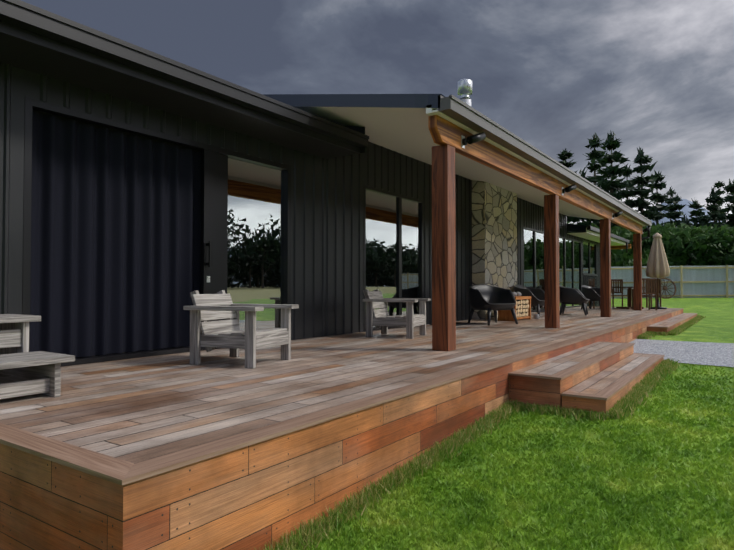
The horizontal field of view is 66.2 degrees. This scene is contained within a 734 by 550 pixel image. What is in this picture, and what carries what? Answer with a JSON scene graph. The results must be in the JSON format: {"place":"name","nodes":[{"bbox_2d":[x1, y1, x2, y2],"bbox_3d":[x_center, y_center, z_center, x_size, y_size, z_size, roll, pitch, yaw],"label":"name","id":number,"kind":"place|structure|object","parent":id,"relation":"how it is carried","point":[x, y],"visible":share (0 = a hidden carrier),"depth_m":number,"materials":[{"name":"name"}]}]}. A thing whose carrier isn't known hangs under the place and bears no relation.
{"place":"outdoors","nodes":[
{"label":"outdoors","id":0,"kind":"place"},
{"bbox_2d":[21,0,733,223],"label":"sky","id":1,"kind":"structure","parent":0,"point":[658,75],"materials":[{"name":"grey"}]},
{"bbox_2d":[275,298,733,549],"bbox_3d":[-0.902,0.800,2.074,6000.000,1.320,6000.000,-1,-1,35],"label":"ground","id":2,"kind":"structure","parent":0,"point":[716,325],"depth_m":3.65,"materials":[{"name":"green plant"}]},
{"bbox_2d":[0,0,630,366],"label":"house","id":3,"kind":"structure","parent":2,"relation":"on","point":[144,193],"depth_m":6.12,"materials":[{"name":"black wood"}]},
{"bbox_2d":[262,94,651,240],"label":"verandah roof","id":4,"kind":"structure","parent":3,"relation":"on","point":[398,123],"depth_m":7.44,"materials":[{"name":"grey metal"}]},
{"bbox_2d":[458,79,471,105],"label":"flues","id":5,"kind":"object","parent":4,"relation":"on","point":[464,89],"visible":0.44,"depth_m":13.40,"materials":[{"name":"silver metal"}]},
{"bbox_2d":[0,306,683,549],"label":"deck","id":6,"kind":"structure","parent":2,"relation":"on","point":[219,449],"depth_m":3.15,"materials":[{"name":"brown wood"}]},
{"bbox_2d":[0,314,74,398],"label":"wooden armchair","id":7,"kind":"object","parent":6,"relation":"on","point":[24,371],"visible":1,"depth_m":3.67,"materials":[{"name":"grey wood"}]},
{"bbox_2d":[183,290,298,368],"bbox_3d":[-1.196,0.484,5.328,0.830,0.676,0.760,0,-1,23],"label":"wooden chair","id":8,"kind":"object","parent":6,"relation":"on","point":[228,332],"visible":1,"depth_m":5.16,"materials":[{"name":"grey wood"}]},
{"bbox_2d":[363,289,430,338],"bbox_3d":[0.411,0.541,8.118,0.830,0.676,0.760,0,-1,23],"label":"wooden chair","id":9,"kind":"object","parent":6,"relation":"on","point":[380,317],"visible":1,"depth_m":7.93,"materials":[{"name":"grey wood"}]},
{"bbox_2d":[429,322,475,325],"bbox_3d":[1.621,0.924,10.626,0.550,0.011,0.850,-1,-1,35],"label":"door mat","id":10,"kind":"object","parent":6,"relation":"on","point":[459,323],"depth_m":10.68,"materials":[{"name":"black"}]},
{"bbox_2d":[467,284,517,324],"bbox_3d":[2.393,0.555,10.740,0.800,0.768,0.740,1,-1,-28],"label":"tub chair","id":11,"kind":"object","parent":6,"relation":"on","point":[489,298],"visible":0.98,"depth_m":10.75,"materials":[{"name":"grey plastic"}]},
{"bbox_2d":[498,292,539,320],"bbox_3d":[3.274,0.660,12.095,0.512,0.600,1.235,-1,-1,35],"label":"firewood bench","id":12,"kind":"object","parent":6,"relation":"on","point":[522,307],"visible":0.65,"depth_m":11.86,"materials":[{"name":"orange wood"}]},
{"bbox_2d":[514,284,544,317],"bbox_3d":[3.890,0.606,13.229,0.753,0.768,0.811,-1,-1,35],"label":"tub chair","id":13,"kind":"object","parent":6,"relation":"on","point":[537,298],"visible":0.46,"depth_m":12.99,"materials":[{"name":"grey plastic"}]},
{"bbox_2d":[432,144,641,350],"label":"posts","id":14,"kind":"object","parent":6,"relation":"on","point":[443,263],"visible":0.98,"depth_m":6.32,"materials":[{"name":"brown wood"}]},
{"bbox_2d":[428,115,642,233],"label":"beam","id":15,"kind":"structure","parent":14,"relation":"on","point":[443,131],"depth_m":7.95,"materials":[{"name":"brown wood"}]},
{"bbox_2d":[461,132,650,232],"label":"spotlights","id":16,"kind":"object","parent":15,"relation":"attached to","point":[475,138],"visible":0.96,"depth_m":6.59,"materials":[{"name":"black metal"}]},
{"bbox_2d":[559,285,589,315],"bbox_3d":[5.234,0.627,14.246,0.773,0.768,0.824,-1,-1,35],"label":"tub chair","id":17,"kind":"object","parent":6,"relation":"on","point":[571,295],"visible":0.9,"depth_m":13.94,"materials":[{"name":"grey plastic"}]},
{"bbox_2d":[581,285,599,309],"bbox_3d":[7.087,0.692,17.462,0.773,0.768,0.824,-1,-1,35],"label":"tub chair","id":18,"kind":"object","parent":6,"relation":"on","point":[591,293],"visible":0.58,"depth_m":17.26,"materials":[{"name":"grey plastic"}]},
{"bbox_2d":[589,278,660,309],"bbox_3d":[8.340,0.605,18.206,2.106,0.960,2.348,-1,-1,35],"label":"outdoor dining set","id":19,"kind":"object","parent":6,"relation":"on","point":[649,287],"visible":0.69,"depth_m":18.11,"materials":[{"name":"brown wood"}]},
{"bbox_2d":[645,233,669,308],"bbox_3d":[9.254,-0.136,17.929,0.654,2.430,0.654,1,-1,-33],"label":"umbrella","id":20,"kind":"object","parent":6,"relation":"on","point":[657,266],"visible":0.92,"depth_m":17.81,"materials":[{"name":"beige fabric"}]},
{"bbox_2d":[254,315,705,549],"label":"fringe grass","id":21,"kind":"structure","parent":2,"relation":"on","point":[633,398],"depth_m":4.18,"materials":[{"name":"green plant"}]},
{"bbox_2d":[508,313,697,413],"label":"steps","id":22,"kind":"structure","parent":2,"relation":"on","point":[598,376],"depth_m":5.66,"materials":[{"name":"brown wood"}]},
{"bbox_2d":[567,221,733,266],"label":"hedge","id":23,"kind":"object","parent":2,"relation":"on","point":[700,245],"visible":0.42,"depth_m":39.08,"materials":[{"name":"green plant"}]},
{"bbox_2d":[582,135,733,249],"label":"tree trunks","id":24,"kind":"object","parent":2,"relation":"on","point":[642,209],"visible":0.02,"depth_m":50.67,"materials":[{"name":"brown plant"}]},
{"bbox_2d":[556,130,733,229],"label":"pine trees","id":25,"kind":"object","parent":24,"relation":"attached to","point":[602,158],"visible":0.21,"depth_m":50.86,"materials":[{"name":"green plant"}]},
{"bbox_2d":[659,278,675,298],"bbox_3d":[17.398,0.769,32.863,1.260,1.237,0.363,0,-1,3],"label":"wagon wheel","id":26,"kind":"object","parent":2,"relation":"on","point":[665,288],"visible":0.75,"depth_m":32.83,"materials":[{"name":"brown wood"}]},
{"bbox_2d":[611,265,733,298],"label":"fence","id":27,"kind":"object","parent":2,"relation":"on","point":[703,281],"visible":0.19,"depth_m":33.05,"materials":[{"name":"wood"}]},
{"bbox_2d":[629,339,733,366],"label":"gravel path","id":28,"kind":"structure","parent":0,"point":[711,353],"depth_m":9.22,"materials":[{"name":"grey gravel"}]},
{"bbox_2d":[647,199,720,226],"bbox_3d":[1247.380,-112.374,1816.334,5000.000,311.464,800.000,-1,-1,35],"label":"mountain","id":29,"kind":"structure","parent":0,"point":[686,210],"depth_m":1882.11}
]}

